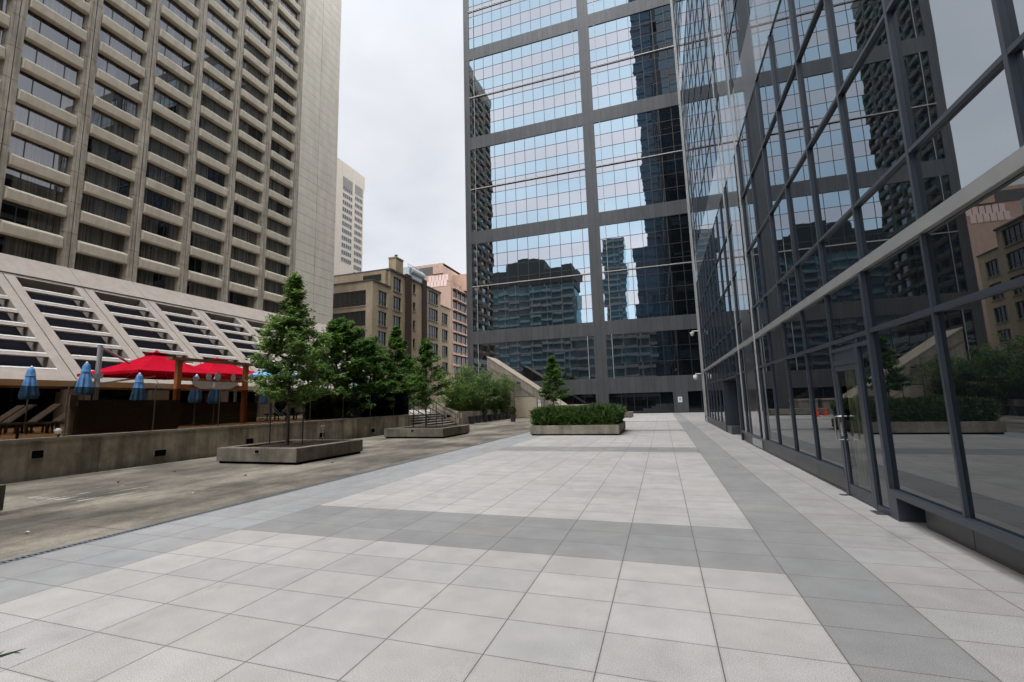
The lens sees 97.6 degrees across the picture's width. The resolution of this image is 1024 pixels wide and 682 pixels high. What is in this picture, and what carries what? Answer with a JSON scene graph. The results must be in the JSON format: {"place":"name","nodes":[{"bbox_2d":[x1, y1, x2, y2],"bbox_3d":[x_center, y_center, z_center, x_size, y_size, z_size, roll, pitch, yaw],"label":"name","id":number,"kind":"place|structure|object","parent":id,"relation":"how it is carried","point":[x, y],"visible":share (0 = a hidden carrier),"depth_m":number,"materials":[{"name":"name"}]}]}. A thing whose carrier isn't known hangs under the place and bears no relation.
{"place":"outdoors","nodes":[
{"label":"outdoors","id":0,"kind":"place"},
{"bbox_2d":[0,418,531,561],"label":"concrete forecourt","id":1,"kind":"structure","parent":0,"point":[52,513],"depth_m":9.90,"materials":[{"name":"concrete"}]},
{"bbox_2d":[0,415,411,483],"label":"retaining wall","id":2,"kind":"structure","parent":1,"relation":"on","point":[26,459],"depth_m":14.43,"materials":[{"name":"concrete"}]},
{"bbox_2d":[0,385,408,439],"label":"glass pool fence","id":3,"kind":"object","parent":2,"relation":"on","point":[34,411],"visible":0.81,"depth_m":14.73,"materials":[{"name":"glass"}]},
{"bbox_2d":[216,439,362,464],"bbox_3d":[-7.443,3.746,15.316,3.190,0.485,3.166,-4,-8,18],"label":"tree planter","id":4,"kind":"object","parent":1,"relation":"on","point":[295,452],"visible":0.98,"depth_m":14.16,"materials":[{"name":"concrete"}]},
{"bbox_2d":[243,271,342,444],"bbox_3d":[-7.693,0.518,15.836,3.388,6.195,3.091,-4,-8,18],"label":"tree","id":5,"kind":"object","parent":4,"relation":"on","point":[292,328],"visible":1,"depth_m":15.65,"materials":[{"name":"green plant"}]},
{"bbox_2d":[384,425,469,437],"bbox_3d":[-4.558,4.931,24.477,3.430,0.485,3.316,-4,-8,18],"label":"tree planter","id":6,"kind":"object","parent":1,"relation":"on","point":[431,431],"visible":0.98,"depth_m":23.17,"materials":[{"name":"concrete"}]},
{"bbox_2d":[404,337,453,427],"bbox_3d":[-4.681,2.244,24.811,2.520,5.065,3.076,-4,-8,18],"label":"tree","id":7,"kind":"object","parent":6,"relation":"on","point":[424,350],"visible":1,"depth_m":24.78,"materials":[{"name":"green plant"}]},
{"bbox_2d":[486,356,600,417],"bbox_3d":[3.664,4.978,50.520,12.800,7.060,3.795,-4,-8,18],"label":"stair wedge","id":8,"kind":"object","parent":1,"relation":"on","point":[527,395],"visible":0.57,"depth_m":49.94,"materials":[{"name":"concrete"}]},
{"bbox_2d":[515,397,536,416],"bbox_3d":[1.534,7.301,49.556,2.480,2.190,0.052,-4,-8,18],"label":"double door","id":9,"kind":"structure","parent":8,"relation":"in","point":[528,403],"depth_m":49.56,"materials":[{"name":"beige paint"}]},
{"bbox_2d":[337,0,465,273],"label":"sky","id":10,"kind":"structure","parent":0,"point":[401,127],"materials":[{"name":"white"}]},
{"bbox_2d":[409,409,429,414],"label":"terrace","id":11,"kind":"structure","parent":0,"point":[421,411],"depth_m":48.38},
{"bbox_2d":[0,0,381,390],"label":"concrete hotel","id":12,"kind":"structure","parent":11,"relation":"on","point":[168,174],"depth_m":44.07,"materials":[{"name":"beige concrete"}]},
{"bbox_2d":[0,234,57,264],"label":"window","id":13,"kind":"structure","parent":12,"relation":"in","point":[9,245],"depth_m":35.26,"materials":[{"name":"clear glass"}]},
{"bbox_2d":[0,199,61,234],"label":"window","id":14,"kind":"structure","parent":12,"relation":"in","point":[13,212],"depth_m":35.51,"materials":[{"name":"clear glass"}]},
{"bbox_2d":[4,166,64,203],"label":"window","id":15,"kind":"structure","parent":12,"relation":"in","point":[14,178],"depth_m":35.88,"materials":[{"name":"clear glass"}]},
{"bbox_2d":[9,133,68,173],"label":"window","id":16,"kind":"structure","parent":12,"relation":"in","point":[19,146],"depth_m":36.25,"materials":[{"name":"grey glass"}]},
{"bbox_2d":[13,102,71,143],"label":"window","id":17,"kind":"structure","parent":12,"relation":"in","point":[23,114],"depth_m":36.62,"materials":[{"name":"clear glass"}]},
{"bbox_2d":[17,70,75,113],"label":"window","id":18,"kind":"structure","parent":12,"relation":"in","point":[27,83],"depth_m":36.99,"materials":[{"name":"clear glass"}]},
{"bbox_2d":[22,40,78,85],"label":"window","id":19,"kind":"structure","parent":12,"relation":"in","point":[31,52],"depth_m":37.37,"materials":[{"name":"grey glass"}]},
{"bbox_2d":[26,10,81,56],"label":"window","id":20,"kind":"structure","parent":12,"relation":"in","point":[35,22],"depth_m":37.73,"materials":[{"name":"grey glass"}]},
{"bbox_2d":[38,0,84,28],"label":"window","id":21,"kind":"structure","parent":12,"relation":"in","point":[61,7],"depth_m":38.72,"materials":[{"name":"grey glass"}]},
{"bbox_2d":[74,253,122,278],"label":"window","id":22,"kind":"structure","parent":12,"relation":"in","point":[86,263],"depth_m":39.63,"materials":[{"name":"black glass"}]},
{"bbox_2d":[77,222,125,251],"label":"window","id":23,"kind":"structure","parent":12,"relation":"in","point":[86,233],"depth_m":40.00,"materials":[{"name":"black glass"}]},
{"bbox_2d":[80,193,127,223],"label":"window","id":24,"kind":"structure","parent":12,"relation":"in","point":[90,204],"depth_m":40.36,"materials":[{"name":"black glass"}]},
{"bbox_2d":[84,164,130,196],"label":"window","id":25,"kind":"structure","parent":12,"relation":"in","point":[93,175],"depth_m":40.73,"materials":[{"name":"black glass"}]},
{"bbox_2d":[87,135,132,169],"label":"window","id":26,"kind":"structure","parent":12,"relation":"in","point":[97,147],"depth_m":41.10,"materials":[{"name":"black glass"}]},
{"bbox_2d":[90,107,135,143],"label":"window","id":27,"kind":"structure","parent":12,"relation":"in","point":[100,119],"depth_m":41.46,"materials":[{"name":"grey glass"}]},
{"bbox_2d":[93,80,137,116],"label":"window","id":28,"kind":"structure","parent":12,"relation":"in","point":[102,91],"depth_m":41.84,"materials":[{"name":"grey glass"}]},
{"bbox_2d":[96,53,140,91],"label":"window","id":29,"kind":"structure","parent":12,"relation":"in","point":[105,64],"depth_m":42.22,"materials":[{"name":"grey glass"}]},
{"bbox_2d":[99,26,142,65],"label":"window","id":30,"kind":"structure","parent":12,"relation":"in","point":[106,36],"depth_m":42.58,"materials":[{"name":"grey glass"}]},
{"bbox_2d":[102,0,144,40],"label":"window","id":31,"kind":"structure","parent":12,"relation":"in","point":[110,11],"depth_m":42.95,"materials":[{"name":"grey glass"}]},
{"bbox_2d":[136,268,174,290],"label":"window","id":32,"kind":"structure","parent":12,"relation":"in","point":[145,277],"depth_m":44.10,"materials":[{"name":"black glass"}]},
{"bbox_2d":[138,241,176,265],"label":"window","id":33,"kind":"structure","parent":12,"relation":"in","point":[146,250],"depth_m":44.46,"materials":[{"name":"black glass"}]},
{"bbox_2d":[141,214,178,240],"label":"window","id":34,"kind":"structure","parent":12,"relation":"in","point":[149,224],"depth_m":44.83,"materials":[{"name":"black glass"}]},
{"bbox_2d":[143,188,180,215],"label":"window","id":35,"kind":"structure","parent":12,"relation":"in","point":[152,198],"depth_m":45.21,"materials":[{"name":"black glass"}]},
{"bbox_2d":[146,162,182,191],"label":"window","id":36,"kind":"structure","parent":12,"relation":"in","point":[153,172],"depth_m":45.58,"materials":[{"name":"black glass"}]},
{"bbox_2d":[148,136,184,166],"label":"window","id":37,"kind":"structure","parent":12,"relation":"in","point":[155,146],"depth_m":45.93,"materials":[{"name":"black glass"}]},
{"bbox_2d":[150,112,186,142],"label":"window","id":38,"kind":"structure","parent":12,"relation":"in","point":[157,121],"depth_m":46.32,"materials":[{"name":"black glass"}]},
{"bbox_2d":[153,87,187,119],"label":"window","id":39,"kind":"structure","parent":12,"relation":"in","point":[160,97],"depth_m":46.69,"materials":[{"name":"grey glass"}]},
{"bbox_2d":[155,63,189,96],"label":"window","id":40,"kind":"structure","parent":12,"relation":"in","point":[160,71],"depth_m":47.08,"materials":[{"name":"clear glass"}]},
{"bbox_2d":[157,39,191,73],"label":"window","id":41,"kind":"structure","parent":12,"relation":"in","point":[163,48],"depth_m":47.43,"materials":[{"name":"grey glass"}]},
{"bbox_2d":[159,15,193,50],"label":"window","id":42,"kind":"structure","parent":12,"relation":"in","point":[164,24],"depth_m":47.82,"materials":[{"name":"grey glass"}]},
{"bbox_2d":[161,0,194,28],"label":"window","id":43,"kind":"structure","parent":12,"relation":"in","point":[171,5],"depth_m":48.34,"materials":[{"name":"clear glass"}]},
{"bbox_2d":[186,280,217,299],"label":"window","id":44,"kind":"structure","parent":12,"relation":"in","point":[193,288],"depth_m":48.57,"materials":[{"name":"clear glass"}]},
{"bbox_2d":[188,256,219,277],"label":"window","id":45,"kind":"structure","parent":12,"relation":"in","point":[197,265],"depth_m":48.94,"materials":[{"name":"clear glass"}]},
{"bbox_2d":[190,231,220,254],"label":"window","id":46,"kind":"structure","parent":12,"relation":"in","point":[197,240],"depth_m":49.30,"materials":[{"name":"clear glass"}]},
{"bbox_2d":[192,207,222,231],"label":"window","id":47,"kind":"structure","parent":12,"relation":"in","point":[198,216],"depth_m":49.67,"materials":[{"name":"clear glass"}]},
{"bbox_2d":[194,184,223,209],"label":"window","id":48,"kind":"structure","parent":12,"relation":"in","point":[205,195],"depth_m":50.04,"materials":[{"name":"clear glass"}]},
{"bbox_2d":[195,160,224,186],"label":"window","id":49,"kind":"structure","parent":12,"relation":"in","point":[203,170],"depth_m":50.41,"materials":[{"name":"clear glass"}]},
{"bbox_2d":[197,138,226,164],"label":"window","id":50,"kind":"structure","parent":12,"relation":"in","point":[204,147],"depth_m":50.78,"materials":[{"name":"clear glass"}]},
{"bbox_2d":[199,115,227,142],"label":"window","id":51,"kind":"structure","parent":12,"relation":"in","point":[204,123],"depth_m":51.16,"materials":[{"name":"clear glass"}]},
{"bbox_2d":[200,92,229,120],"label":"window","id":52,"kind":"structure","parent":12,"relation":"in","point":[207,102],"depth_m":51.53,"materials":[{"name":"clear glass"}]},
{"bbox_2d":[202,71,230,100],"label":"window","id":53,"kind":"structure","parent":12,"relation":"in","point":[207,79],"depth_m":51.91,"materials":[{"name":"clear glass"}]},
{"bbox_2d":[204,49,231,79],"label":"window","id":54,"kind":"structure","parent":12,"relation":"in","point":[209,58],"depth_m":52.26,"materials":[{"name":"grey glass"}]},
{"bbox_2d":[205,28,232,58],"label":"window","id":55,"kind":"structure","parent":12,"relation":"in","point":[210,36],"depth_m":52.67,"materials":[{"name":"grey glass"}]},
{"bbox_2d":[228,291,253,307],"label":"window","id":56,"kind":"structure","parent":12,"relation":"in","point":[235,298],"depth_m":53.03,"materials":[{"name":"black glass"}]},
{"bbox_2d":[229,268,254,287],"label":"window","id":57,"kind":"structure","parent":12,"relation":"in","point":[236,276],"depth_m":53.41,"materials":[{"name":"black glass"}]},
{"bbox_2d":[231,246,255,265],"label":"window","id":58,"kind":"structure","parent":12,"relation":"in","point":[237,254],"depth_m":53.78,"materials":[{"name":"black glass"}]},
{"bbox_2d":[232,224,256,244],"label":"window","id":59,"kind":"structure","parent":12,"relation":"in","point":[241,233],"depth_m":54.16,"materials":[{"name":"black glass"}]},
{"bbox_2d":[233,202,258,224],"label":"window","id":60,"kind":"structure","parent":12,"relation":"in","point":[241,211],"depth_m":54.52,"materials":[{"name":"black glass"}]},
{"bbox_2d":[235,180,258,203],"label":"window","id":61,"kind":"structure","parent":12,"relation":"in","point":[241,189],"depth_m":54.89,"materials":[{"name":"black glass"}]},
{"bbox_2d":[236,159,260,182],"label":"window","id":62,"kind":"structure","parent":12,"relation":"in","point":[241,167],"depth_m":55.27,"materials":[{"name":"black glass"}]},
{"bbox_2d":[410,413,456,425],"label":"terrace stairs","id":63,"kind":"structure","parent":11,"relation":"on","point":[420,421],"depth_m":34.09,"materials":[{"name":"concrete"}]},
{"bbox_2d":[431,402,508,424],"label":"planter wall","id":64,"kind":"structure","parent":11,"relation":"on","point":[462,419],"depth_m":37.22,"materials":[{"name":"concrete"}]},
{"bbox_2d":[437,373,474,411],"bbox_3d":[-4.718,4.439,37.958,3.569,3.692,4.118,0,-8,-8],"label":"bamboo clump","id":65,"kind":"object","parent":64,"relation":"in","point":[455,402],"visible":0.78,"depth_m":37.58,"materials":[{"name":"plant"}]},
{"bbox_2d":[448,363,485,411],"bbox_3d":[-4.203,4.236,40.243,3.464,4.569,4.104,1,-8,-17],"label":"bamboo clump","id":66,"kind":"object","parent":64,"relation":"in","point":[469,406],"visible":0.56,"depth_m":39.82,"materials":[{"name":"plant"}]},
{"bbox_2d":[458,361,499,410],"bbox_3d":[-3.471,4.367,42.129,3.538,4.785,4.059,4,-10,-37],"label":"bamboo clump","id":67,"kind":"object","parent":64,"relation":"in","point":[478,405],"visible":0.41,"depth_m":41.72,"materials":[{"name":"plant"}]},
{"bbox_2d":[469,370,507,409],"bbox_3d":[-2.549,5.137,45.864,5.165,4.204,3.566,-4,-8,18],"label":"bamboo clump","id":68,"kind":"object","parent":64,"relation":"in","point":[493,404],"visible":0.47,"depth_m":45.11,"materials":[{"name":"plant"}]},
{"bbox_2d":[0,412,1023,681],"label":"plaza paving","id":69,"kind":"structure","parent":0,"point":[694,546],"depth_m":4.16,"materials":[{"name":"tile"}]},
{"bbox_2d":[0,431,529,564],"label":"slot drain","id":70,"kind":"object","parent":69,"relation":"in","point":[76,544],"visible":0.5,"depth_m":7.11,"materials":[{"name":"metal"}]},
{"bbox_2d":[530,421,625,434],"bbox_3d":[3.636,4.625,23.873,4.390,0.490,4.050,-4,-8,18],"label":"hedge planter","id":71,"kind":"object","parent":69,"relation":"on","point":[618,428],"visible":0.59,"depth_m":21.99,"materials":[{"name":"concrete"}]},
{"bbox_2d":[529,402,626,425],"bbox_3d":[3.633,3.900,23.955,4.915,1.349,4.334,-4,-8,18],"label":"yew hedge","id":72,"kind":"object","parent":71,"relation":"in","point":[593,413],"visible":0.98,"depth_m":22.26,"materials":[{"name":"plant"}]},
{"bbox_2d":[536,355,571,405],"bbox_3d":[3.605,3.637,36.533,3.196,5.064,2.893,-4,-8,18],"label":"tree","id":73,"kind":"object","parent":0,"point":[551,377],"visible":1,"depth_m":36.35,"materials":[{"name":"green plant"}]},
{"bbox_2d":[463,0,703,412],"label":"glass tower","id":74,"kind":"structure","parent":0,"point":[578,259],"depth_m":59.62,"materials":[{"name":"silver metal"}]},
{"bbox_2d":[468,0,576,48],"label":"window","id":75,"kind":"structure","parent":74,"relation":"in","point":[490,21],"depth_m":66.36,"materials":[{"name":"blue glass"}]},
{"bbox_2d":[469,30,581,137],"bbox_3d":[1.502,-36.662,64.279,16.510,12.600,0.245,-4,-8,18],"label":"window","id":76,"kind":"structure","parent":74,"relation":"in","point":[539,81],"depth_m":64.20,"materials":[{"name":"blue glass"}]},
{"bbox_2d":[471,126,586,231],"bbox_3d":[1.886,-22.332,62.305,16.510,12.600,0.245,-4,-8,18],"label":"window","id":77,"kind":"structure","parent":74,"relation":"in","point":[539,178],"depth_m":62.21,"materials":[{"name":"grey glass"}]},
{"bbox_2d":[472,228,592,331],"bbox_3d":[2.269,-8.062,60.339,16.510,12.560,0.245,-4,-8,18],"label":"window","id":78,"kind":"structure","parent":74,"relation":"in","point":[544,279],"depth_m":60.24,"materials":[{"name":"blue glass"}]},
{"bbox_2d":[473,336,595,380],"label":"window","id":79,"kind":"structure","parent":74,"relation":"in","point":[575,356],"depth_m":58.52,"materials":[{"name":"grey glass"}]},
{"bbox_2d":[560,394,595,404],"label":"entrance window","id":80,"kind":"structure","parent":74,"relation":"in","point":[584,398],"depth_m":56.66,"materials":[{"name":"black glass"}]},
{"bbox_2d":[587,0,635,13],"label":"window","id":81,"kind":"structure","parent":74,"relation":"in","point":[593,6],"depth_m":61.94,"materials":[{"name":"blue glass"}]},
{"bbox_2d":[588,4,676,109],"bbox_3d":[18.589,-37.888,58.703,16.520,12.600,0.245,-4,-8,18],"label":"window","id":82,"kind":"structure","parent":74,"relation":"in","point":[632,57],"depth_m":59.60,"materials":[{"name":"blue glass"}]},
{"bbox_2d":[594,105,686,211],"bbox_3d":[18.973,-23.558,56.729,16.520,12.600,0.245,-4,-8,18],"label":"window","id":83,"kind":"structure","parent":74,"relation":"in","point":[639,157],"depth_m":57.62,"materials":[{"name":"blue glass"}]},
{"bbox_2d":[609,392,673,412],"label":"entrance window","id":84,"kind":"structure","parent":74,"relation":"in","point":[648,402],"depth_m":54.12,"materials":[{"name":"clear glass"}]},
{"bbox_2d":[600,213,695,320],"bbox_3d":[19.355,-9.288,54.763,16.520,12.560,0.245,-4,-8,18],"label":"window","id":85,"kind":"structure","parent":74,"relation":"in","point":[647,271],"depth_m":55.65,"materials":[{"name":"blue glass"}]},
{"bbox_2d":[606,329,700,377],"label":"window","id":86,"kind":"structure","parent":74,"relation":"in","point":[672,352],"depth_m":54.20,"materials":[{"name":"grey glass"}]},
{"bbox_2d":[688,391,703,411],"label":"door","id":87,"kind":"structure","parent":74,"relation":"in","point":[695,398],"depth_m":52.38,"materials":[{"name":"black glass"}]},
{"bbox_2d":[670,0,1023,574],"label":"glass office building","id":88,"kind":"structure","parent":0,"point":[854,176],"depth_m":6.23,"materials":[{"name":"glass"}]},
{"bbox_2d":[672,0,682,74],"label":"window","id":89,"kind":"structure","parent":88,"relation":"in","point":[677,4],"depth_m":32.55,"materials":[{"name":"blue glass"}]},
{"bbox_2d":[681,0,722,257],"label":"window","id":90,"kind":"structure","parent":88,"relation":"in","point":[697,101],"depth_m":23.70,"materials":[{"name":"blue glass"}]},
{"bbox_2d":[703,362,724,422],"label":"window","id":91,"kind":"structure","parent":88,"relation":"in","point":[713,377],"depth_m":25.56,"materials":[{"name":"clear glass"}]},
{"bbox_2d":[696,182,742,369],"bbox_3d":[10.770,-2.012,24.141,0.095,6.210,16.550,-4,-8,18],"label":"window","id":92,"kind":"structure","parent":88,"relation":"in","point":[713,284],"depth_m":20.92,"materials":[{"name":"blue glass"}]},
{"bbox_2d":[718,0,752,104],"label":"window","id":93,"kind":"structure","parent":88,"relation":"in","point":[735,13],"depth_m":14.03,"materials":[{"name":"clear glass"}]},
{"bbox_2d":[735,347,751,433],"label":"window","id":94,"kind":"structure","parent":88,"relation":"in","point":[741,352],"depth_m":16.44,"materials":[{"name":"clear glass"}]},
{"bbox_2d":[751,295,853,468],"bbox_3d":[6.697,1.116,10.940,0.111,3.030,6.952,-4,-8,18],"label":"window","id":95,"kind":"structure","parent":88,"relation":"in","point":[798,402],"depth_m":9.70,"materials":[{"name":"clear glass"}]},
{"bbox_2d":[827,276,864,340],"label":"window","id":96,"kind":"structure","parent":88,"relation":"in","point":[845,305],"depth_m":7.13,"materials":[{"name":"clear glass"}]},
{"bbox_2d":[833,363,873,506],"bbox_3d":[5.372,1.433,7.098,0.247,2.105,0.930,-4,-8,18],"label":"door","id":97,"kind":"structure","parent":88,"relation":"in","point":[865,495],"depth_m":7.37,"materials":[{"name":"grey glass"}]},
{"bbox_2d":[734,0,1023,334],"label":"window","id":98,"kind":"structure","parent":88,"relation":"in","point":[863,117],"depth_m":6.24,"materials":[{"name":"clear glass"}]},
{"bbox_2d":[865,172,1023,538],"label":"window","id":99,"kind":"structure","parent":88,"relation":"in","point":[947,307],"depth_m":4.52,"materials":[{"name":"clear glass"}]},
{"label":"pool deck","id":100,"kind":"structure","parent":0,"visible":0},
{"bbox_2d":[75,361,92,386],"bbox_3d":[-17.169,2.201,17.950,0.586,2.780,0.581,-4,-8,18],"label":"closed parasol","id":101,"kind":"object","parent":100,"relation":"on","point":[85,378],"visible":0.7,"depth_m":17.96,"materials":[{"name":"blue fabric"}]},
{"bbox_2d":[77,345,223,386],"bbox_3d":[-17.579,2.164,20.936,4.053,3.690,5.627,-4,-8,18],"label":"cantilever parasol","id":102,"kind":"object","parent":100,"relation":"on","point":[156,365],"visible":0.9,"depth_m":20.82,"materials":[{"name":"red fabric"}]},
{"bbox_2d":[167,357,254,389],"bbox_3d":[-14.041,2.424,21.057,0.320,3.020,4.150,-4,-8,18],"label":"timber frame","id":103,"kind":"object","parent":100,"relation":"on","point":[216,383],"visible":0.8,"depth_m":20.86,"materials":[{"name":"brown wood"}]},
{"bbox_2d":[163,357,267,385],"bbox_3d":[-16.807,2.848,26.121,4.562,3.710,5.562,-4,-8,18],"label":"cantilever parasol","id":104,"kind":"object","parent":100,"relation":"on","point":[227,371],"visible":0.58,"depth_m":24.82,"materials":[{"name":"red fabric"}]},
{"bbox_2d":[298,316,389,415],"bbox_3d":[-9.804,1.458,25.494,4.804,5.920,4.917,-4,-8,18],"label":"tree","id":105,"kind":"object","parent":100,"relation":"on","point":[345,338],"visible":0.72,"depth_m":25.46,"materials":[{"name":"green plant"}]},
{"bbox_2d":[345,335,405,408],"bbox_3d":[-8.725,2.176,28.293,4.123,5.204,3.834,2,-8,-22],"label":"tree","id":106,"kind":"object","parent":100,"relation":"on","point":[379,375],"visible":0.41,"depth_m":28.09,"materials":[{"name":"green plant"}]},
{"bbox_2d":[379,324,416,408],"bbox_3d":[-7.939,1.978,31.383,3.342,6.398,3.847,5,-10,-39],"label":"tree","id":107,"kind":"object","parent":100,"relation":"on","point":[396,343],"visible":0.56,"depth_m":31.21,"materials":[{"name":"green plant"}]},
{"bbox_3d":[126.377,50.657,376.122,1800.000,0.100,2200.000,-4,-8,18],"label":"ground","id":108,"kind":"structure","parent":0,"visible":0},
{"bbox_2d":[334,157,364,274],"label":"white slab tower","id":109,"kind":"structure","parent":108,"relation":"on","point":[350,189],"depth_m":125.58,"materials":[{"name":"concrete"}]},
{"bbox_2d":[333,255,450,409],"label":"tan brick building","id":110,"kind":"structure","parent":108,"relation":"on","point":[381,303],"depth_m":83.51,"materials":[{"name":"brown brick"}]},
{"bbox_2d":[333,290,365,309],"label":"window","id":111,"kind":"structure","parent":110,"relation":"in","point":[358,298],"depth_m":76.95,"materials":[{"name":"black glass"}]},
{"bbox_2d":[333,311,365,327],"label":"window","id":112,"kind":"structure","parent":110,"relation":"in","point":[358,317],"depth_m":76.14,"materials":[{"name":"black glass"}]},
{"bbox_2d":[412,263,467,395],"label":"pink stone building","id":113,"kind":"structure","parent":108,"relation":"on","point":[449,282],"depth_m":127.26,"materials":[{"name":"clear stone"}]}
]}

